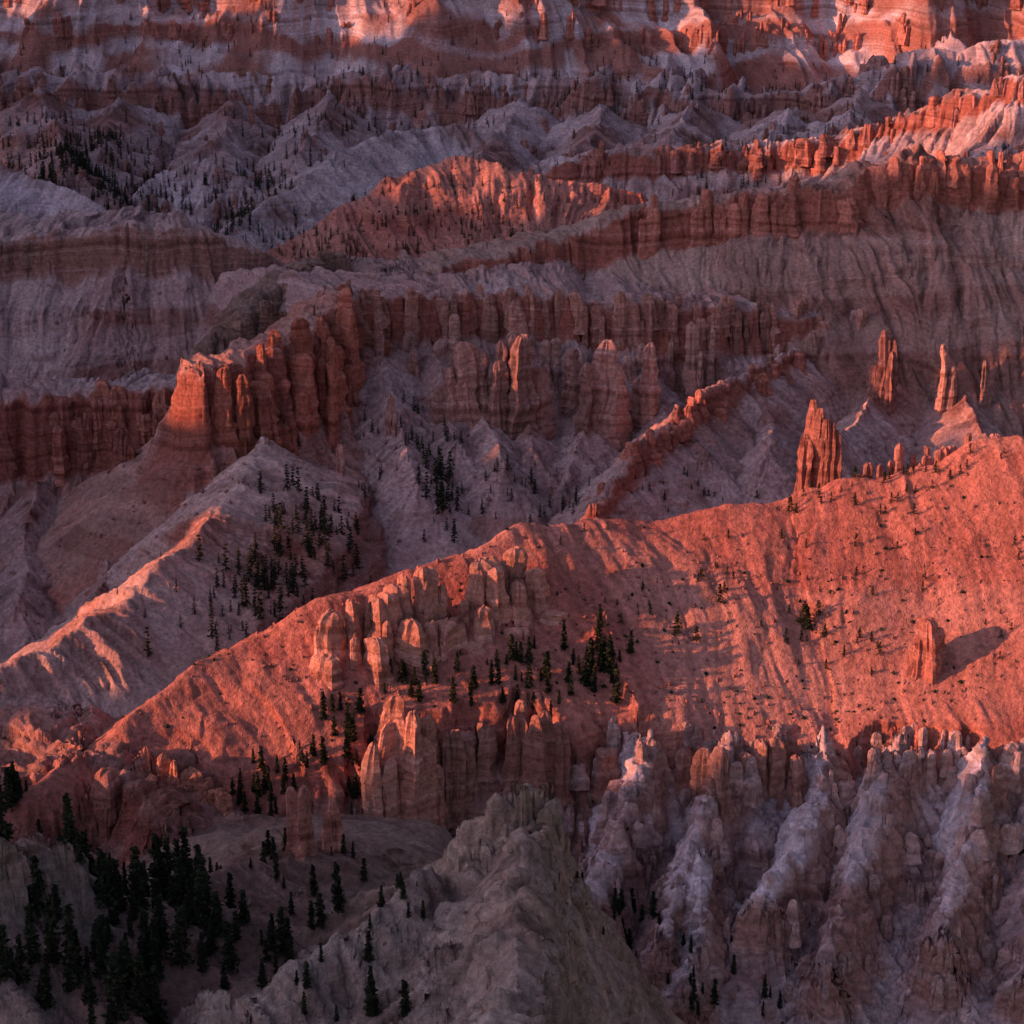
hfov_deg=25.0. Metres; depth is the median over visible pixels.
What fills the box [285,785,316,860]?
hoodoo
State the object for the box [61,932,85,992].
spruce tree
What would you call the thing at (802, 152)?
hoodoo wall
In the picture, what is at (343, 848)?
spruce tree
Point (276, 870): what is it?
spruce tree
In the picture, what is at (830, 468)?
hoodoo
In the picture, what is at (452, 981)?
boulders
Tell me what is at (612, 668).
spruce tree
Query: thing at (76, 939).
spruce tree
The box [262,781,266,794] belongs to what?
spruce tree
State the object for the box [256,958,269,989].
spruce tree
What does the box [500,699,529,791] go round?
hoodoo
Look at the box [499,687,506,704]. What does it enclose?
spruce tree
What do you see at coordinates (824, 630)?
pine tree
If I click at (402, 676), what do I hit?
spruce tree
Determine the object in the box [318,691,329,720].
spruce tree
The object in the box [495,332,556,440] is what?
hoodoo
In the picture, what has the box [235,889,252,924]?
spruce tree
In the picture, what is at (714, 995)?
spruce tree
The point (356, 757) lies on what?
spruce tree
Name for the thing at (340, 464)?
hoodoo
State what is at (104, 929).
spruce tree
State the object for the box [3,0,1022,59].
hoodoo wall
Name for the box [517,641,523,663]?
spruce tree
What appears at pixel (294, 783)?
spruce tree
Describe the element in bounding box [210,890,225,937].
spruce tree
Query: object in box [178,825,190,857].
spruce tree
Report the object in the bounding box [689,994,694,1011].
spruce tree
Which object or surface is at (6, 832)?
spruce tree
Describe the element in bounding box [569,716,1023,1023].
rock crag
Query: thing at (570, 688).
spruce tree
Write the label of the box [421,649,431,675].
spruce tree
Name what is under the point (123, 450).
hoodoo
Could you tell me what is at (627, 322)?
hoodoo wall
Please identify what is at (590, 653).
spruce tree
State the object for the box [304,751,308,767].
spruce tree
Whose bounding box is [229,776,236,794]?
spruce tree
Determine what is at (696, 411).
hoodoo wall
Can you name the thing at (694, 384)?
hoodoo
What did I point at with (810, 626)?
pine tree
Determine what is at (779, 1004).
spruce tree
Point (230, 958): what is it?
spruce tree
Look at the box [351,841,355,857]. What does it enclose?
spruce tree
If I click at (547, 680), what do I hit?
spruce tree
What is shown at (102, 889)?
spruce tree
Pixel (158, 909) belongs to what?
spruce tree
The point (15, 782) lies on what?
spruce tree
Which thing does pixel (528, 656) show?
spruce tree
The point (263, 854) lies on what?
spruce tree
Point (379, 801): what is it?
hoodoo
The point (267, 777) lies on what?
spruce tree
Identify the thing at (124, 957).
spruce tree
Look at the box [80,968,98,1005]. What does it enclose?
spruce tree
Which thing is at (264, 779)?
spruce tree
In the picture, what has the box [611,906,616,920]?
spruce tree
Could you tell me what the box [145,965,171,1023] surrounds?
spruce tree
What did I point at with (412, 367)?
hoodoo
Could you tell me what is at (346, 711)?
spruce tree
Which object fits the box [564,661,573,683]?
spruce tree
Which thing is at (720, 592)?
pine tree
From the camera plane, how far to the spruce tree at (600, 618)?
983.03 m
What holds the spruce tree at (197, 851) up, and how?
on the canyon terrain
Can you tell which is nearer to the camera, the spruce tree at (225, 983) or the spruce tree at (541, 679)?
the spruce tree at (225, 983)
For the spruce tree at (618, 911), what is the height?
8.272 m
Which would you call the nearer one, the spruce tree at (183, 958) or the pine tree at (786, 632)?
the spruce tree at (183, 958)
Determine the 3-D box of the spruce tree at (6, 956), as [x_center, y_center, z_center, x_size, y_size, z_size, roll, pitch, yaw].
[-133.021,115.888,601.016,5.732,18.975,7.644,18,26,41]
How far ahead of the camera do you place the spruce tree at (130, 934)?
652.66 m
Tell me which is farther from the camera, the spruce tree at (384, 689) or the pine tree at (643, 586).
the pine tree at (643, 586)
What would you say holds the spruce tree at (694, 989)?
on the rock crag at (609, 835)
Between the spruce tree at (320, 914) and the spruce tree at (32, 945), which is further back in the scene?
the spruce tree at (320, 914)
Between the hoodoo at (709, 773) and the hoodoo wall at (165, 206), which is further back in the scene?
the hoodoo wall at (165, 206)
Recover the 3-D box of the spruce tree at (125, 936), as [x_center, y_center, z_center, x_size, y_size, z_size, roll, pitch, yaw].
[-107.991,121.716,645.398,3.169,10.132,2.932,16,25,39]
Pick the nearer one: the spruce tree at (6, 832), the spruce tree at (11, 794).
the spruce tree at (6, 832)
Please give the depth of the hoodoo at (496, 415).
1532.25 m
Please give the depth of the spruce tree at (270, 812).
908.11 m
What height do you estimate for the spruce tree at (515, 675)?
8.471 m
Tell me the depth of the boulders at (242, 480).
1481.46 m
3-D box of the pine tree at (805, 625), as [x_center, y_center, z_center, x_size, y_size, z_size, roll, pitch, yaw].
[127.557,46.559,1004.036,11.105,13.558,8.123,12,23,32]
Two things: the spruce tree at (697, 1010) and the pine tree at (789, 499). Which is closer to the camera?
the spruce tree at (697, 1010)
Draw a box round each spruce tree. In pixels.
[0,775,16,841]
[0,924,14,984]
[2,767,12,799]
[3,770,17,812]
[9,763,15,783]
[9,948,18,975]
[11,932,32,986]
[12,769,22,801]
[15,771,22,798]
[21,903,42,969]
[24,779,27,790]
[29,855,46,916]
[34,966,56,1010]
[36,818,42,832]
[42,893,64,968]
[44,964,52,986]
[51,884,63,920]
[54,833,63,841]
[58,792,76,849]
[61,903,82,965]
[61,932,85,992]
[65,972,70,993]
[72,928,84,975]
[74,832,85,865]
[80,830,98,878]
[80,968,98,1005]
[82,946,91,970]
[86,1001,96,1023]
[89,923,96,959]
[91,914,110,960]
[91,918,107,977]
[92,848,120,920]
[100,951,130,1023]
[105,1004,114,1023]
[109,858,127,903]
[115,938,133,998]
[121,862,129,892]
[123,932,130,952]
[125,846,150,910]
[126,912,134,937]
[128,875,139,911]
[135,908,151,973]
[141,864,151,896]
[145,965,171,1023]
[147,833,168,900]
[149,889,156,908]
[149,893,173,954]
[161,835,176,899]
[165,905,195,969]
[171,838,180,874]
[172,856,186,906]
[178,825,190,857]
[179,849,191,898]
[190,843,207,893]
[191,881,209,928]
[194,856,211,901]
[195,868,214,917]
[196,939,209,972]
[197,932,207,961]
[204,918,219,956]
[208,857,213,874]
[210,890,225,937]
[219,965,230,989]
[220,921,241,973]
[224,872,236,908]
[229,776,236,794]
[231,910,241,942]
[235,788,240,805]
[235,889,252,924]
[237,768,243,788]
[239,785,243,800]
[240,791,248,813]
[251,748,255,763]
[251,773,255,792]
[252,795,262,813]
[255,772,261,797]
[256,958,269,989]
[257,745,266,770]
[258,929,263,944]
[260,767,266,786]
[260,841,266,863]
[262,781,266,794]
[262,939,272,961]
[264,830,271,855]
[265,765,270,790]
[266,913,275,943]
[266,921,276,950]
[267,781,273,800]
[267,800,274,816]
[269,837,278,861]
[271,853,280,879]
[271,905,292,956]
[271,951,278,973]
[273,796,278,813]
[274,755,279,772]
[280,774,286,793]
[282,757,290,781]
[282,828,286,851]
[282,876,285,888]
[284,917,292,941]
[284,935,294,962]
[288,891,295,914]
[291,773,297,790]
[293,970,298,985]
[298,749,304,765]
[300,992,308,1014]
[301,961,312,988]
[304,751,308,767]
[306,900,315,929]
[309,864,318,896]
[310,733,317,756]
[311,892,327,927]
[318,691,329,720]
[318,736,328,766]
[318,942,324,961]
[329,694,335,711]
[330,715,339,736]
[330,862,345,913]
[333,1004,338,1021]
[337,691,343,711]
[340,834,347,854]
[341,728,352,761]
[343,702,349,728]
[347,713,355,737]
[347,775,351,791]
[349,712,358,743]
[349,802,353,814]
[350,776,358,799]
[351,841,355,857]
[352,774,360,796]
[353,687,365,713]
[354,749,359,763]
[359,858,367,881]
[362,930,374,962]
[362,977,382,1017]
[365,965,374,996]
[368,914,372,929]
[376,885,385,907]
[383,682,386,694]
[393,873,398,891]
[396,659,408,684]
[397,871,403,889]
[398,979,412,1019]
[399,881,407,899]
[406,902,410,918]
[407,680,414,697]
[412,667,417,685]
[415,679,424,702]
[420,900,426,921]
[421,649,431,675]
[429,658,439,684]
[449,676,456,703]
[453,651,459,672]
[468,686,473,708]
[469,667,477,689]
[471,665,478,687]
[488,659,495,685]
[493,649,498,667]
[495,658,501,685]
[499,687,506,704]
[507,633,516,660]
[513,641,519,661]
[513,664,516,679]
[514,684,519,707]
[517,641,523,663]
[524,636,534,663]
[524,661,533,688]
[531,692,536,710]
[532,636,535,648]
[539,668,543,681]
[542,651,549,678]
[542,666,552,693]
[543,651,551,676]
[549,700,552,717]
[557,690,561,703]
[560,620,568,651]
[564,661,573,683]
[567,675,573,695]
[575,654,580,672]
[578,655,591,684]
[583,665,591,686]
[585,637,596,672]
[590,666,597,693]
[593,620,603,650]
[595,603,604,625]
[596,643,603,667]
[597,654,603,672]
[600,635,606,665]
[602,644,614,674]
[604,635,614,666]
[609,657,615,682]
[609,669,621,705]
[609,888,619,912]
[611,641,615,657]
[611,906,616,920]
[617,900,621,915]
[618,650,621,662]
[618,888,625,911]
[625,630,634,653]
[626,928,632,949]
[629,888,635,913]
[638,904,644,921]
[648,891,657,919]
[653,913,660,934]
[681,932,685,945]
[688,934,693,953]
[688,973,692,988]
[689,978,697,1004]
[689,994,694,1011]
[692,965,695,977]
[696,1000,700,1017]
[710,978,719,1008]
[730,954,736,974]
[761,974,768,997]
[761,1001,764,1015]
[777,991,782,1009]
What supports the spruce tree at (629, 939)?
on the canyon terrain
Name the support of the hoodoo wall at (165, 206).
on the canyon terrain
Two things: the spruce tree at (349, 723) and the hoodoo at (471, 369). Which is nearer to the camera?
the spruce tree at (349, 723)
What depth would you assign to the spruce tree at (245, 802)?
911.13 m
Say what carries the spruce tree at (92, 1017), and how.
on the canyon terrain
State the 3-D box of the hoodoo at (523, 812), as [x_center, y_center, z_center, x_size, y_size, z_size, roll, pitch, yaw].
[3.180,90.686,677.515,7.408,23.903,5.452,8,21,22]
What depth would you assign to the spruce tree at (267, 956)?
676.29 m
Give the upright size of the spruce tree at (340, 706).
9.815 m
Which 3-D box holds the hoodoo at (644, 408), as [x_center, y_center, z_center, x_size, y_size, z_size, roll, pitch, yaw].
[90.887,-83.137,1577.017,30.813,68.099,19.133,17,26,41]
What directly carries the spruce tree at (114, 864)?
on the canyon terrain
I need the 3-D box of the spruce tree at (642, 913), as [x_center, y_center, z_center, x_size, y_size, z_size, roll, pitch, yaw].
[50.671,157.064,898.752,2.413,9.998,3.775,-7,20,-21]
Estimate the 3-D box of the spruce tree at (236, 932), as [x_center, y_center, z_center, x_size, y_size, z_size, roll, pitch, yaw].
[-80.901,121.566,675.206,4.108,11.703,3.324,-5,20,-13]
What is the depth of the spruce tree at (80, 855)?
646.84 m
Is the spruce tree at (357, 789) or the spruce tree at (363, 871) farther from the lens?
the spruce tree at (357, 789)
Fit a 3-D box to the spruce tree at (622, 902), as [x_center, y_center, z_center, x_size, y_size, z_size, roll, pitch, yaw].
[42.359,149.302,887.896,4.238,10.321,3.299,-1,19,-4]
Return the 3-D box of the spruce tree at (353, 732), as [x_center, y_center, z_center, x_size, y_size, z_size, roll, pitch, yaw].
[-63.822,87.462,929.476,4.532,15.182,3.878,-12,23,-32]
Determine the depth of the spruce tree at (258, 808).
910.94 m
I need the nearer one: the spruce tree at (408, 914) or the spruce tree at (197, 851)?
the spruce tree at (408, 914)
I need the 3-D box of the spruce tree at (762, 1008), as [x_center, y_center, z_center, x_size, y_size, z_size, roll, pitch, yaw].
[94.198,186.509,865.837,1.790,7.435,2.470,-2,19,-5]
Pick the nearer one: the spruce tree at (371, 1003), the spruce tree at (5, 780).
the spruce tree at (371, 1003)
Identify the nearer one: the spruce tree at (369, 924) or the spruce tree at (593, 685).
the spruce tree at (369, 924)
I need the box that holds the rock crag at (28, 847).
[1,837,66,916]
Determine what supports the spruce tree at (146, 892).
on the canyon terrain
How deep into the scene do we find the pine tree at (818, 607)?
1006.48 m
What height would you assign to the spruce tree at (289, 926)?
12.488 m
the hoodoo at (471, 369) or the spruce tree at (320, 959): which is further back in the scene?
the hoodoo at (471, 369)
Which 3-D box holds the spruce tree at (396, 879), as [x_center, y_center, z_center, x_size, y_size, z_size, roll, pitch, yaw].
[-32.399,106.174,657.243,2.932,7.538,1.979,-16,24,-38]
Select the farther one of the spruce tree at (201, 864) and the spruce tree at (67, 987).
the spruce tree at (201, 864)
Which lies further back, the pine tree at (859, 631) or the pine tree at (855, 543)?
the pine tree at (855, 543)
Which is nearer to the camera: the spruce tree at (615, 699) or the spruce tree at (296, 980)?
the spruce tree at (296, 980)
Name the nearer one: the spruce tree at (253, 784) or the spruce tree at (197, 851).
the spruce tree at (197, 851)
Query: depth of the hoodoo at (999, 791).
938.59 m
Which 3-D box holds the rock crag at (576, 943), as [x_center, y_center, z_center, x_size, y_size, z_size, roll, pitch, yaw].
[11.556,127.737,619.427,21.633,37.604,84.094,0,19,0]
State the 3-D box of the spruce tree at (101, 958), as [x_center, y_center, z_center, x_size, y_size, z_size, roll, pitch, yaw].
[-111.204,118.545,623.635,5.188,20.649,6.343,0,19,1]
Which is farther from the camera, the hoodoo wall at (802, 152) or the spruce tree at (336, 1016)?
the hoodoo wall at (802, 152)
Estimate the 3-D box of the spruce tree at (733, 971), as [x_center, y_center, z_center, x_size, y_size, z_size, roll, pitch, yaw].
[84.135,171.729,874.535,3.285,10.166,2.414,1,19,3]
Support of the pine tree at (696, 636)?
on the canyon terrain
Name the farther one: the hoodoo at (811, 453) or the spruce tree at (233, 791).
the hoodoo at (811, 453)
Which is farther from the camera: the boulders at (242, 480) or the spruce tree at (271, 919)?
the boulders at (242, 480)
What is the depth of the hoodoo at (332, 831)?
787.53 m
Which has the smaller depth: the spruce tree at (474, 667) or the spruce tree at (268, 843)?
the spruce tree at (268, 843)
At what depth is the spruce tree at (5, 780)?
868.59 m
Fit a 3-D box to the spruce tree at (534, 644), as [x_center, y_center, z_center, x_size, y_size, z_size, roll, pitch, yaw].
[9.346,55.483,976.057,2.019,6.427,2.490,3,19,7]
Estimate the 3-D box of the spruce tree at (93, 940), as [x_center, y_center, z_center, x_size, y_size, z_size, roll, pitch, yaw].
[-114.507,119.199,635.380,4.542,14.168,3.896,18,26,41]
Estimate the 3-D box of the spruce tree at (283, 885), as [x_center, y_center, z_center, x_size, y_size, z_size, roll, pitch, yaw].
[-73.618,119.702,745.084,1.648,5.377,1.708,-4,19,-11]
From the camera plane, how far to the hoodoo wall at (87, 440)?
1542.46 m
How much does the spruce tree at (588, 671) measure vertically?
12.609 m
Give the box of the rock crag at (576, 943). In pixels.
[532,888,590,1012]
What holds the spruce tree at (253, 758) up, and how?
on the canyon terrain
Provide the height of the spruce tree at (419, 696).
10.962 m
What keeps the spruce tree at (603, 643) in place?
on the canyon terrain
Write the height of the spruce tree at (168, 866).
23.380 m
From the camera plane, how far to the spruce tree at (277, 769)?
923.20 m
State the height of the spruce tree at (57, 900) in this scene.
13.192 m
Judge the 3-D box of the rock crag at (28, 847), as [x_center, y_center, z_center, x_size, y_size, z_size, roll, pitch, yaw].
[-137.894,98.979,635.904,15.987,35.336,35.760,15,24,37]
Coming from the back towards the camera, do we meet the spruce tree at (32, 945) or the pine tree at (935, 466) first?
the pine tree at (935, 466)
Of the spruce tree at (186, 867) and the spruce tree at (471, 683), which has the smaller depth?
the spruce tree at (186, 867)
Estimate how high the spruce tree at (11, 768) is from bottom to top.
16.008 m
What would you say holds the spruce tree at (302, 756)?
on the canyon terrain
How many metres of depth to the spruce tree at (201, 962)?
655.22 m
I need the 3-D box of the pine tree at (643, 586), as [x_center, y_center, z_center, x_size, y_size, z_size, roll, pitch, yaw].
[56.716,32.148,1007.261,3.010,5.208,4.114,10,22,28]
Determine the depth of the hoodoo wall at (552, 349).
1622.78 m
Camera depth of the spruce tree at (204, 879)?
675.47 m
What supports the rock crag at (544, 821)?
on the canyon terrain
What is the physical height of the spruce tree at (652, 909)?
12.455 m
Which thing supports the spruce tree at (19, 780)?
on the canyon terrain
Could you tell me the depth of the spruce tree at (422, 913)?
643.84 m
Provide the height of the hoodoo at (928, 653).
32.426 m
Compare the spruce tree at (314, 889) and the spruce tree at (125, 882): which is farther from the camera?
the spruce tree at (314, 889)
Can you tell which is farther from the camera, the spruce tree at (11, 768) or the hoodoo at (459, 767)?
the hoodoo at (459, 767)
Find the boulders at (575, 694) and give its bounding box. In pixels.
[125,472,1023,783]
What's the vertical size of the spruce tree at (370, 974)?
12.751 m
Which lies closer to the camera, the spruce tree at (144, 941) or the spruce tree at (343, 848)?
the spruce tree at (144, 941)
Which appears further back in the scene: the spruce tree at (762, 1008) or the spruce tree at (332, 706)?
the spruce tree at (332, 706)
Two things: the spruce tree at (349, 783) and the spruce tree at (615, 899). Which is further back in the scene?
the spruce tree at (349, 783)
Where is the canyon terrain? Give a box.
[0,0,1023,1023]
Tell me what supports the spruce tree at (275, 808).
on the canyon terrain
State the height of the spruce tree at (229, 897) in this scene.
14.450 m
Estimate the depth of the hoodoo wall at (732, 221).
1748.48 m
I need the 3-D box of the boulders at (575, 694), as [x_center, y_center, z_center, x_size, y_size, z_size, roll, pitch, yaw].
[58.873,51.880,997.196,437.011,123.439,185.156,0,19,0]
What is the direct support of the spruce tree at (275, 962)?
on the canyon terrain
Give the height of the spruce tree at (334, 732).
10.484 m
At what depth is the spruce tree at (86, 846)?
677.07 m
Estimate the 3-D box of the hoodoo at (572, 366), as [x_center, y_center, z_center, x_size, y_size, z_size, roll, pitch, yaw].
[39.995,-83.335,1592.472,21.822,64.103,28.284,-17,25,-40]
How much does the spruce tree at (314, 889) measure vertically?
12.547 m
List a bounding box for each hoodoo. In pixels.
[107,427,135,473]
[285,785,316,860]
[321,797,342,853]
[335,444,345,476]
[360,742,401,817]
[377,694,447,829]
[385,393,396,437]
[405,349,419,379]
[420,715,448,830]
[431,366,456,424]
[442,729,476,828]
[443,341,489,428]
[483,360,509,433]
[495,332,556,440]
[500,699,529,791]
[513,784,533,829]
[520,710,574,810]
[531,788,539,821]
[559,348,581,416]
[573,339,633,451]
[629,342,661,433]
[685,350,703,404]
[689,746,735,821]
[793,399,825,493]
[815,419,841,487]
[866,330,898,416]
[905,616,947,685]
[933,344,956,415]
[978,359,990,408]
[991,765,1012,822]
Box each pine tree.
[640,580,645,591]
[669,611,685,637]
[690,627,700,641]
[712,584,726,605]
[782,495,793,514]
[783,628,790,642]
[793,601,815,627]
[794,604,816,632]
[803,606,812,627]
[811,600,823,616]
[818,623,828,637]
[851,492,858,506]
[852,533,857,548]
[857,627,862,637]
[875,641,882,655]
[932,460,940,473]
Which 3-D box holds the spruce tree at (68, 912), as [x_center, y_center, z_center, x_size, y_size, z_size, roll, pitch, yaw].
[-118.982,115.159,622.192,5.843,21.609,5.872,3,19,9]
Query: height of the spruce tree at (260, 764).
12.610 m
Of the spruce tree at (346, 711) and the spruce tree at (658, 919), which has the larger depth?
the spruce tree at (346, 711)
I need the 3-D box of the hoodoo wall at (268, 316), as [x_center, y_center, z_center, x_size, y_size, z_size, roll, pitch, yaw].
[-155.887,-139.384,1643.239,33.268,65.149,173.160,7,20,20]
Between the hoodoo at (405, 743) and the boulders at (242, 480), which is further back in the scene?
the boulders at (242, 480)
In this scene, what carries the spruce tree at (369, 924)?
on the canyon terrain
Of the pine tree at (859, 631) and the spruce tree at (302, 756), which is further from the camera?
the pine tree at (859, 631)
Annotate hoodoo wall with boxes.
[0,39,1021,140]
[0,379,170,486]
[2,229,223,272]
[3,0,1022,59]
[23,753,121,846]
[37,103,863,224]
[142,746,232,816]
[207,284,392,458]
[230,250,353,339]
[345,279,868,355]
[374,310,820,390]
[374,723,996,811]
[577,76,1023,182]
[588,96,938,181]
[597,351,807,495]
[637,149,1023,259]
[856,433,1001,478]
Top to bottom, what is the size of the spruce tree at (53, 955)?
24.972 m
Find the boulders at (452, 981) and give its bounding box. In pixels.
[130,836,606,1021]
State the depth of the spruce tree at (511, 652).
965.00 m
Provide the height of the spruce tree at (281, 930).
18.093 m
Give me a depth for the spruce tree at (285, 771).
920.27 m
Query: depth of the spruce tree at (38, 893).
635.21 m
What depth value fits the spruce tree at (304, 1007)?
613.40 m
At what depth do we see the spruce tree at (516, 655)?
966.27 m
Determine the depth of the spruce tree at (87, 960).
624.51 m
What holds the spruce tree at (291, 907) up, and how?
on the canyon terrain
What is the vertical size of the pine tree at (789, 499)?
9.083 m
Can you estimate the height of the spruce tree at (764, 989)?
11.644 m
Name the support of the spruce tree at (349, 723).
on the canyon terrain
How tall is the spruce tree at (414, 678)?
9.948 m
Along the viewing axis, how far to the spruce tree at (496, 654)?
962.08 m
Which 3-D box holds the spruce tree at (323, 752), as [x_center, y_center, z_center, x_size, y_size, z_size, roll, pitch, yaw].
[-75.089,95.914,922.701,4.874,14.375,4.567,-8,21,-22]
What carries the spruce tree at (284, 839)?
on the canyon terrain
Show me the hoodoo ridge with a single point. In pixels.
(393, 623)
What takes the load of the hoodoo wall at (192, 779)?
on the canyon terrain
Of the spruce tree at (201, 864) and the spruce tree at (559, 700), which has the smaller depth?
the spruce tree at (201, 864)
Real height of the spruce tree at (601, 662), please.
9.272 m
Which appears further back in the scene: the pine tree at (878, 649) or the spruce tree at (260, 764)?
the pine tree at (878, 649)
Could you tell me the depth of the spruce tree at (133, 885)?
666.97 m
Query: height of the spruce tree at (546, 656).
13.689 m
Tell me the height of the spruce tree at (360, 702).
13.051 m
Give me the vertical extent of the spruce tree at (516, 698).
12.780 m
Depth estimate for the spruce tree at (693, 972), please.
857.26 m
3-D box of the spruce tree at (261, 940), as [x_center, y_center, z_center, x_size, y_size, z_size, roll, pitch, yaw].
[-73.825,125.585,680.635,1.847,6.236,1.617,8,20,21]
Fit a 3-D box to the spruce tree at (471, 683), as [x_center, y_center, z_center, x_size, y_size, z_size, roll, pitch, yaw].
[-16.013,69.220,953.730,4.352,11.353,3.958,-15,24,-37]
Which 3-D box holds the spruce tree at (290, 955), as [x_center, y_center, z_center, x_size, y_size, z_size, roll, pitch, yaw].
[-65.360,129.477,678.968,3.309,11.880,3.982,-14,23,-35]
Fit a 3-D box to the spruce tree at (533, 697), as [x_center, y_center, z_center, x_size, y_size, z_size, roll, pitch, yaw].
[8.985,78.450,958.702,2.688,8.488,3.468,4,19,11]
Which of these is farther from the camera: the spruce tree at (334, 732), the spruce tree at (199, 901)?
the spruce tree at (334, 732)
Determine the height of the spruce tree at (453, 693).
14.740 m
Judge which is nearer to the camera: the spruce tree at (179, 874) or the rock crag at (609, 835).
the spruce tree at (179, 874)
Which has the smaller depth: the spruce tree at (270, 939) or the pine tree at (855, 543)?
the spruce tree at (270, 939)
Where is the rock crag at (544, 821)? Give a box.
[533,808,592,936]
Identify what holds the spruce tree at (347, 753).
on the canyon terrain
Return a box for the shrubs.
[151,167,1023,748]
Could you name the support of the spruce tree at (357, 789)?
on the canyon terrain
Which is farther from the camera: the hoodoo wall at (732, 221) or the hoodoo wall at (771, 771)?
the hoodoo wall at (732, 221)
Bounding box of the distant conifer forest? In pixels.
[0,0,1009,656]
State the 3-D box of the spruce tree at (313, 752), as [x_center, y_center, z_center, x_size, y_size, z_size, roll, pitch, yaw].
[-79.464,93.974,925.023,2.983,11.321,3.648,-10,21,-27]
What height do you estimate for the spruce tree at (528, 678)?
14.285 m
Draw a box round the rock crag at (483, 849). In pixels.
[424,823,514,885]
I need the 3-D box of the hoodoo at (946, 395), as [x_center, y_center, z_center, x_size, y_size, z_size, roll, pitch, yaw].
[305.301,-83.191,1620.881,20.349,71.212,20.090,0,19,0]
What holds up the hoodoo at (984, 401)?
on the canyon terrain
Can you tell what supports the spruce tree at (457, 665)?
on the canyon terrain
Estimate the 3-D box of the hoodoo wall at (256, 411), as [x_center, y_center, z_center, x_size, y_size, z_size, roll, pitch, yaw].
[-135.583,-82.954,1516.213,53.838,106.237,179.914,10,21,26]
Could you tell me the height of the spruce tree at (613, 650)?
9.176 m
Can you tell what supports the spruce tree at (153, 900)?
on the canyon terrain
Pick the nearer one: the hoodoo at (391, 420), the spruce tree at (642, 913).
the spruce tree at (642, 913)
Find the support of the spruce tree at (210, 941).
on the canyon terrain
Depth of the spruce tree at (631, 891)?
898.14 m
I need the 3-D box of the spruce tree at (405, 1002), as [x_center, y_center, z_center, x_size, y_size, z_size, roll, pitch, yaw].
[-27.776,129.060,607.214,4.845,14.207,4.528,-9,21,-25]
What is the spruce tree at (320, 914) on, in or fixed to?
on the canyon terrain
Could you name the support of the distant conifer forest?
on the canyon terrain
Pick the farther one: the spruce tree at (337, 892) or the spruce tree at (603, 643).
the spruce tree at (603, 643)
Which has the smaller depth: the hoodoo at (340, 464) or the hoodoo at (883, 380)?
the hoodoo at (340, 464)
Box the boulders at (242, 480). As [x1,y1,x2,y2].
[0,218,912,623]
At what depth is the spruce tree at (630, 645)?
978.05 m
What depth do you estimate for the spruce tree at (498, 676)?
956.47 m
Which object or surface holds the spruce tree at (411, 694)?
on the canyon terrain
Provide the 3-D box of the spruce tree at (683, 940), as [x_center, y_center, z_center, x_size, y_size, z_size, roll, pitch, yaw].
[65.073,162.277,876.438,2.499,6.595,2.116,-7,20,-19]
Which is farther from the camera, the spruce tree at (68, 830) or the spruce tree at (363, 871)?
the spruce tree at (363, 871)
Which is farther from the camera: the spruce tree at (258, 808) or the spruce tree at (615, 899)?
the spruce tree at (258, 808)
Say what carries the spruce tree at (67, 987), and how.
on the canyon terrain
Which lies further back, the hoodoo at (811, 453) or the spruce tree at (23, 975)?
the hoodoo at (811, 453)
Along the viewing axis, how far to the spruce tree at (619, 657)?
973.95 m
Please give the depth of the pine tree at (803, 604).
1006.22 m
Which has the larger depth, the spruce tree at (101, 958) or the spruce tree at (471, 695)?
the spruce tree at (471, 695)
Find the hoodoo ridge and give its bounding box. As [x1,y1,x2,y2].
[309,546,567,690]
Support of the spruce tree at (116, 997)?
on the canyon terrain
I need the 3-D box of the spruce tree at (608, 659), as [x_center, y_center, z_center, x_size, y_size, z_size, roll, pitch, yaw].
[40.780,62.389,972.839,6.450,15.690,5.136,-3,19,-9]
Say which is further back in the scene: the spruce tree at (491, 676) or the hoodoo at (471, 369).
the hoodoo at (471, 369)
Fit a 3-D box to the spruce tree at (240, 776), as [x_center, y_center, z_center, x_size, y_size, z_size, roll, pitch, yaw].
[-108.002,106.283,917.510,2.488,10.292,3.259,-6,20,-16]
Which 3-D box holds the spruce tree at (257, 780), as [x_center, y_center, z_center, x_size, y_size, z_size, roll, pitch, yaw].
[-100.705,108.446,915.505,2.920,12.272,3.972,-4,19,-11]
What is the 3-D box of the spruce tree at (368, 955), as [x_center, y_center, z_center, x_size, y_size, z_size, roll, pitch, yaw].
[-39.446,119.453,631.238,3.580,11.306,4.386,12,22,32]
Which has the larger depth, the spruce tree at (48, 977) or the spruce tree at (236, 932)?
the spruce tree at (236, 932)
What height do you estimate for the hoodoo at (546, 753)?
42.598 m
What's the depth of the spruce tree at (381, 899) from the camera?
645.13 m
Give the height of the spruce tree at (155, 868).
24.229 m
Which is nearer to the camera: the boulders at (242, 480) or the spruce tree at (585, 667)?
the spruce tree at (585, 667)
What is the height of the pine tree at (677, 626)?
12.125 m
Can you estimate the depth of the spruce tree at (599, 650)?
973.66 m
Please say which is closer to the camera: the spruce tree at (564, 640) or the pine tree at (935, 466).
the spruce tree at (564, 640)
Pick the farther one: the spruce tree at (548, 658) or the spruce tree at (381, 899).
the spruce tree at (548, 658)
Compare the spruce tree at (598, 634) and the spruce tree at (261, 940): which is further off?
the spruce tree at (598, 634)
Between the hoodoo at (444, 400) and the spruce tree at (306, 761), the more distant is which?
the hoodoo at (444, 400)
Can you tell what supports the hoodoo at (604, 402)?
on the canyon terrain
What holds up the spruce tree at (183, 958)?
on the canyon terrain

